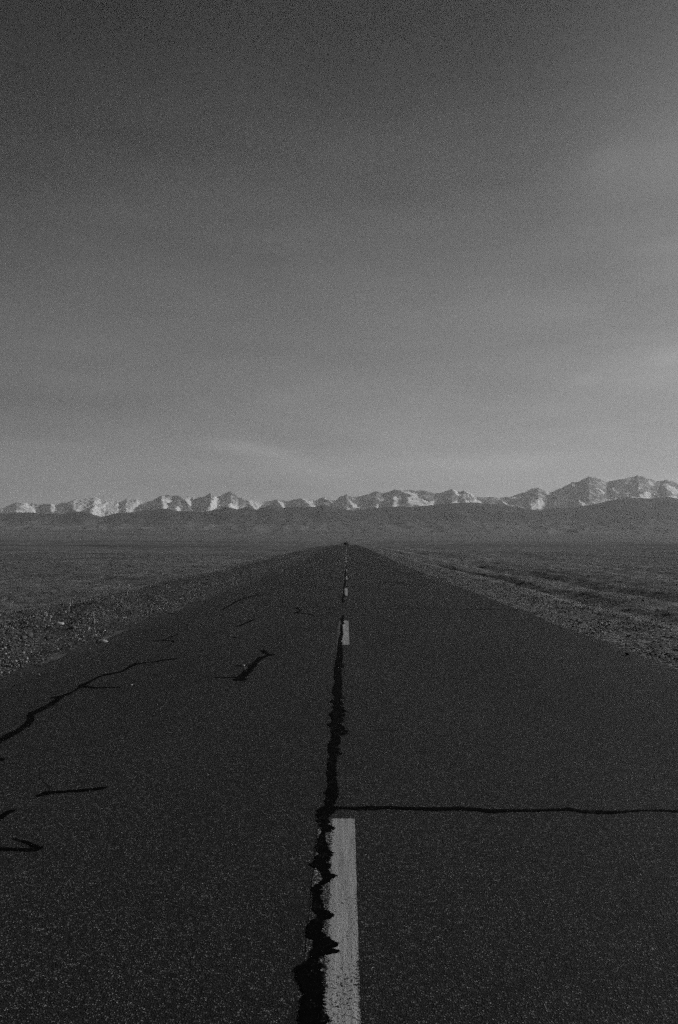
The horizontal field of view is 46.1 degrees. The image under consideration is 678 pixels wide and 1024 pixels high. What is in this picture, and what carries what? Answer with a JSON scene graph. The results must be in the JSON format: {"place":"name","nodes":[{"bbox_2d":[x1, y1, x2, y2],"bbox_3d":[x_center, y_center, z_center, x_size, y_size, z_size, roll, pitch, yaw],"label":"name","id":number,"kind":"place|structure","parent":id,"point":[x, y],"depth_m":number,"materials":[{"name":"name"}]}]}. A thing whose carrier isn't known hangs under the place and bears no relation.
{"place":"outdoors","nodes":[
{"label":"outdoors","id":0,"kind":"place"},
{"bbox_2d":[0,541,677,1023],"bbox_3d":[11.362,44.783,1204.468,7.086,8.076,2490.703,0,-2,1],"label":"road","id":1,"kind":"structure","parent":0,"point":[364,785],"depth_m":3.50,"materials":[{"name":"black asphalt"}]},
{"bbox_2d":[0,529,677,678],"bbox_3d":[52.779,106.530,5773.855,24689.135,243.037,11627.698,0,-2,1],"label":"ground","id":2,"kind":"structure","parent":0,"point":[160,550],"depth_m":42.78,"materials":[{"name":"soil"}]},
{"bbox_2d":[0,497,677,533],"bbox_3d":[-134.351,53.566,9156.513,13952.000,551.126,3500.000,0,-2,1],"label":"foothills","id":3,"kind":"structure","parent":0,"point":[659,515],"depth_m":9057.98,"materials":[{"name":"grey stone"}]},
{"bbox_2d":[0,475,677,516],"bbox_3d":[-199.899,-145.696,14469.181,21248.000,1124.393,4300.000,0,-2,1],"label":"mountains","id":4,"kind":"structure","parent":0,"point":[588,491],"depth_m":14557.14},
{"bbox_2d":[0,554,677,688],"bbox_3d":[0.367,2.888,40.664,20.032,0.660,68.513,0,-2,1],"label":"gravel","id":5,"kind":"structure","parent":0,"point":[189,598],"depth_m":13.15,"materials":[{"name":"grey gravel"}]},
{"bbox_2d":[0,559,677,626],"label":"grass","id":6,"kind":"structure","parent":0,"point":[123,591],"depth_m":23.62,"materials":[{"name":"grey plant"}]},
{"bbox_2d":[0,0,677,508],"label":"sky","id":7,"kind":"structure","parent":0,"point":[254,250],"materials":[{"name":"grey"}]}
]}

